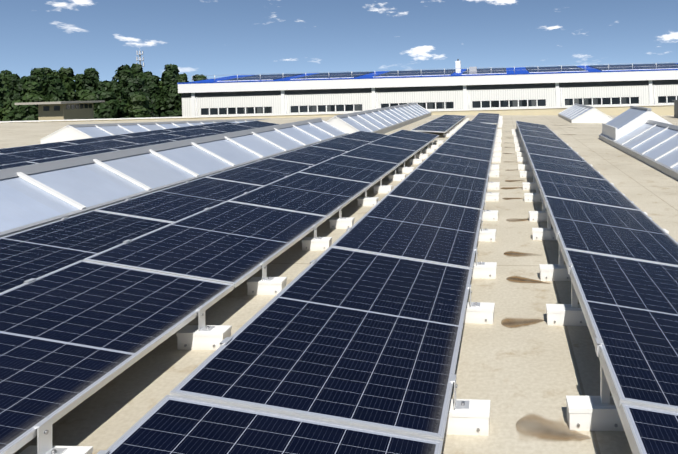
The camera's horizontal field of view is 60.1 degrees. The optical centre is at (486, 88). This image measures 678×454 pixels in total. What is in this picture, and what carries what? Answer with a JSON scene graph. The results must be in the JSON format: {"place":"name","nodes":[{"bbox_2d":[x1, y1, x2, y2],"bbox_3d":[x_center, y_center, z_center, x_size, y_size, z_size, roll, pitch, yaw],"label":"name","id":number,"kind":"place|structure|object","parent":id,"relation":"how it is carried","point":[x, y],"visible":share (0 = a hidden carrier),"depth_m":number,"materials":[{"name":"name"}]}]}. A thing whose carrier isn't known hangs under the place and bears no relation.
{"place":"outdoors","nodes":[
{"label":"outdoors","id":0,"kind":"place"},
{"bbox_2d":[15,100,104,119],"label":"side building","id":1,"kind":"structure","parent":0,"point":[63,110],"depth_m":82.07,"materials":[{"name":"beige"}]},
{"bbox_2d":[136,51,143,66],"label":"telecom tower","id":2,"kind":"structure","parent":0,"point":[139,58],"depth_m":305.68,"materials":[{"name":"white metal"}]},
{"bbox_2d":[0,0,677,81],"label":"sky","id":3,"kind":"structure","parent":0,"point":[219,38],"materials":[{"name":"blue"}]},
{"bbox_2d":[177,59,677,116],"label":"hall","id":4,"kind":"structure","parent":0,"point":[457,87],"depth_m":110.31,"materials":[{"name":"white metal"}]},
{"label":"ground","id":5,"kind":"structure","parent":0,"visible":0},
{"bbox_2d":[1,80,9,89],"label":"tree","id":6,"kind":"object","parent":5,"relation":"on","point":[6,84],"visible":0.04,"depth_m":119.29,"materials":[{"name":"green plant"}]},
{"bbox_2d":[0,70,11,81],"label":"tree","id":7,"kind":"object","parent":5,"relation":"on","point":[3,73],"visible":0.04,"depth_m":138.04,"materials":[{"name":"green plant"}]},
{"bbox_2d":[0,77,12,100],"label":"tree","id":8,"kind":"object","parent":5,"relation":"on","point":[3,90],"visible":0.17,"depth_m":106.58,"materials":[{"name":"green plant"}]},
{"bbox_2d":[1,93,11,104],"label":"tree","id":9,"kind":"object","parent":5,"relation":"on","point":[5,99],"visible":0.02,"depth_m":105.15,"materials":[{"name":"green plant"}]},
{"bbox_2d":[0,104,13,120],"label":"tree","id":10,"kind":"object","parent":5,"relation":"on","point":[4,112],"visible":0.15,"depth_m":94.69,"materials":[{"name":"green plant"}]},
{"bbox_2d":[4,74,20,92],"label":"tree","id":11,"kind":"object","parent":5,"relation":"on","point":[11,79],"visible":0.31,"depth_m":135.91,"materials":[{"name":"green plant"}]},
{"bbox_2d":[9,93,22,100],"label":"tree","id":12,"kind":"object","parent":5,"relation":"on","point":[14,96],"visible":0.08,"depth_m":103.61,"materials":[{"name":"green plant"}]},
{"bbox_2d":[5,101,37,120],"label":"tree","id":13,"kind":"object","parent":5,"relation":"on","point":[23,113],"visible":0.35,"depth_m":90.17,"materials":[{"name":"green plant"}]},
{"bbox_2d":[12,76,30,93],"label":"tree","id":14,"kind":"object","parent":5,"relation":"on","point":[19,84],"visible":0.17,"depth_m":120.33,"materials":[{"name":"green plant"}]},
{"bbox_2d":[4,81,49,120],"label":"tree","id":15,"kind":"object","parent":5,"relation":"on","point":[32,92],"visible":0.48,"depth_m":96.24,"materials":[{"name":"green plant"}]},
{"bbox_2d":[29,68,44,88],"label":"tree","id":16,"kind":"object","parent":5,"relation":"on","point":[36,74],"visible":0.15,"depth_m":120.07,"materials":[{"name":"green plant"}]},
{"bbox_2d":[42,67,56,76],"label":"tree","id":17,"kind":"object","parent":5,"relation":"on","point":[47,70],"visible":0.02,"depth_m":135.55,"materials":[{"name":"green plant"}]},
{"bbox_2d":[43,71,59,91],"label":"tree","id":18,"kind":"object","parent":5,"relation":"on","point":[55,73],"visible":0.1,"depth_m":120.91,"materials":[{"name":"green plant"}]},
{"bbox_2d":[41,75,68,101],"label":"tree","id":19,"kind":"object","parent":5,"relation":"on","point":[55,88],"visible":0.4,"depth_m":102.40,"materials":[{"name":"green plant"}]},
{"bbox_2d":[58,67,78,100],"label":"tree","id":20,"kind":"object","parent":5,"relation":"on","point":[67,77],"visible":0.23,"depth_m":118.86,"materials":[{"name":"green plant"}]},
{"bbox_2d":[75,74,90,100],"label":"tree","id":21,"kind":"object","parent":5,"relation":"on","point":[80,79],"visible":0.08,"depth_m":135.56,"materials":[{"name":"green plant"}]},
{"bbox_2d":[77,89,92,94],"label":"tree","id":22,"kind":"object","parent":5,"relation":"on","point":[80,91],"visible":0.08,"depth_m":106.08,"materials":[{"name":"green plant"}]},
{"bbox_2d":[77,93,97,118],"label":"tree","id":23,"kind":"object","parent":5,"relation":"on","point":[87,97],"visible":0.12,"depth_m":95.32,"materials":[{"name":"green plant"}]},
{"bbox_2d":[83,86,93,90],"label":"tree","id":24,"kind":"object","parent":5,"relation":"on","point":[89,88],"visible":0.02,"depth_m":120.73,"materials":[{"name":"green plant"}]},
{"bbox_2d":[81,67,99,88],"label":"tree","id":25,"kind":"object","parent":5,"relation":"on","point":[91,73],"visible":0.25,"depth_m":132.99,"materials":[{"name":"green plant"}]},
{"bbox_2d":[93,80,109,91],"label":"tree","id":26,"kind":"object","parent":5,"relation":"on","point":[103,85],"visible":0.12,"depth_m":119.25,"materials":[{"name":"green plant"}]},
{"bbox_2d":[94,91,121,118],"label":"tree","id":27,"kind":"object","parent":5,"relation":"on","point":[110,103],"visible":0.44,"depth_m":94.00,"materials":[{"name":"green plant"}]},
{"bbox_2d":[108,82,117,95],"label":"tree","id":28,"kind":"object","parent":5,"relation":"on","point":[113,87],"visible":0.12,"depth_m":118.35,"materials":[{"name":"green plant"}]},
{"bbox_2d":[112,64,130,82],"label":"tree","id":29,"kind":"object","parent":5,"relation":"on","point":[122,67],"visible":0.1,"depth_m":133.14,"materials":[{"name":"green plant"}]},
{"bbox_2d":[114,69,133,100],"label":"tree","id":30,"kind":"object","parent":5,"relation":"on","point":[124,75],"visible":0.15,"depth_m":105.86,"materials":[{"name":"green plant"}]},
{"bbox_2d":[109,77,152,117],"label":"tree","id":31,"kind":"object","parent":5,"relation":"on","point":[131,87],"visible":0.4,"depth_m":95.78,"materials":[{"name":"green plant"}]},
{"bbox_2d":[124,94,152,117],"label":"tree","id":32,"kind":"object","parent":5,"relation":"on","point":[137,106],"visible":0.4,"depth_m":91.21,"materials":[{"name":"green plant"}]},
{"bbox_2d":[131,63,147,79],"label":"tree","id":33,"kind":"object","parent":5,"relation":"on","point":[137,70],"visible":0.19,"depth_m":115.72,"materials":[{"name":"green plant"}]},
{"bbox_2d":[140,87,154,116],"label":"tree","id":34,"kind":"object","parent":5,"relation":"on","point":[145,91],"visible":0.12,"depth_m":104.19,"materials":[{"name":"green plant"}]},
{"bbox_2d":[143,75,163,116],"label":"tree","id":35,"kind":"object","parent":5,"relation":"on","point":[151,83],"visible":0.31,"depth_m":114.45,"materials":[{"name":"green plant"}]},
{"bbox_2d":[156,71,181,116],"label":"tree","id":36,"kind":"object","parent":5,"relation":"on","point":[171,96],"visible":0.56,"depth_m":114.74,"materials":[{"name":"green plant"}]},
{"bbox_2d":[161,64,179,81],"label":"tree","id":37,"kind":"object","parent":5,"relation":"on","point":[173,68],"visible":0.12,"depth_m":133.68,"materials":[{"name":"green plant"}]},
{"bbox_2d":[175,73,188,111],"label":"tree","id":38,"kind":"object","parent":5,"relation":"on","point":[182,78],"visible":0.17,"depth_m":130.36,"materials":[{"name":"green plant"}]},
{"bbox_2d":[192,74,206,80],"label":"tree","id":39,"kind":"object","parent":5,"relation":"on","point":[196,77],"visible":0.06,"depth_m":131.22,"materials":[{"name":"green plant"}]},
{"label":"building walls","id":40,"kind":"object","parent":5,"relation":"on","visible":0},
{"bbox_2d":[0,104,673,122],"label":"parapet","id":41,"kind":"structure","parent":40,"relation":"on","point":[662,109],"depth_m":33.99,"materials":[{"name":"white paint"}]},
{"bbox_2d":[0,115,677,453],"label":"roof","id":42,"kind":"structure","parent":40,"relation":"on","point":[515,375],"depth_m":3.70,"materials":[{"name":"beige concrete"}]},
{"bbox_2d":[0,133,216,169],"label":"solar panel row","id":43,"kind":"object","parent":42,"relation":"on","point":[6,166],"visible":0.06,"depth_m":11.43,"materials":[{"name":"blue glass"}]},
{"bbox_2d":[0,122,234,153],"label":"solar panel row","id":44,"kind":"object","parent":42,"relation":"on","point":[49,145],"visible":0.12,"depth_m":15.26,"materials":[{"name":"blue glass"}]},
{"bbox_2d":[0,121,278,164],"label":"solar panel row","id":45,"kind":"object","parent":42,"relation":"on","point":[18,157],"visible":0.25,"depth_m":14.20,"materials":[{"name":"blue glass"}]},
{"bbox_2d":[40,119,264,143],"bbox_3d":[-13.153,2.068,26.054,1.860,1.834,16.456,0,0,2],"label":"skylight","id":46,"kind":"object","parent":42,"relation":"on","point":[74,132],"visible":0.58,"depth_m":19.38,"materials":[{"name":"white paint"}]},
{"bbox_2d":[0,118,348,237],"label":"skylight","id":47,"kind":"object","parent":42,"relation":"on","point":[35,195],"visible":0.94,"depth_m":7.05,"materials":[{"name":"white glass"}]},
{"bbox_2d":[0,131,386,292],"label":"solar panel row","id":48,"kind":"object","parent":42,"relation":"on","point":[36,252],"visible":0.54,"depth_m":5.68,"materials":[{"name":"blue glass"}]},
{"bbox_2d":[0,130,443,453],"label":"solar panel row","id":49,"kind":"object","parent":42,"relation":"on","point":[73,335],"visible":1,"depth_m":3.73,"materials":[{"name":"blue glass"}]},
{"bbox_2d":[97,121,501,453],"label":"solar panel row","id":50,"kind":"object","parent":42,"relation":"on","point":[348,341],"visible":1,"depth_m":2.85,"materials":[{"name":"blue glass"}]},
{"bbox_2d":[326,103,431,133],"bbox_3d":[-4.474,1.379,25.235,1.960,1.085,15.756,0,0,2],"label":"skylight","id":51,"kind":"object","parent":42,"relation":"on","point":[384,120],"visible":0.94,"depth_m":21.38,"materials":[{"name":"white glass"}]},
{"bbox_2d":[411,115,468,136],"bbox_3d":[-1.753,1.485,23.575,1.500,0.276,10.650,0,0,2],"label":"solar panel row","id":52,"kind":"object","parent":42,"relation":"on","point":[444,124],"visible":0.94,"depth_m":21.64,"materials":[{"name":"blue glass"}]},
{"bbox_2d":[472,113,502,127],"bbox_3d":[0.042,1.482,26.864,1.490,0.276,8.536,0,0,2],"label":"solar panel row","id":53,"kind":"object","parent":42,"relation":"on","point":[491,118],"visible":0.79,"depth_m":25.65,"materials":[{"name":"blue glass"}]},
{"bbox_2d":[501,125,586,441],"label":"water stains","id":54,"kind":"object","parent":42,"relation":"on","point":[546,433],"visible":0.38,"depth_m":3.91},
{"bbox_2d":[558,103,612,122],"bbox_3d":[5.164,1.395,29.539,2.120,1.045,6.556,0,0,2],"label":"skylight","id":55,"kind":"object","parent":42,"relation":"on","point":[577,113],"visible":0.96,"depth_m":26.30,"materials":[{"name":"white paint"}]},
{"bbox_2d":[511,121,677,453],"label":"solar panel row","id":56,"kind":"object","parent":42,"relation":"on","point":[618,252],"visible":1,"depth_m":3.83,"materials":[{"name":"blue glass"}]},
{"bbox_2d":[599,106,677,179],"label":"skylight","id":57,"kind":"object","parent":42,"relation":"on","point":[648,136],"visible":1,"depth_m":14.22,"materials":[{"name":"white glass"}]},
{"bbox_2d":[672,100,677,117],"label":"plant unit","id":58,"kind":"object","parent":42,"relation":"on","point":[675,108],"visible":1,"depth_m":30.79,"materials":[{"name":"grey paint"}]}
]}

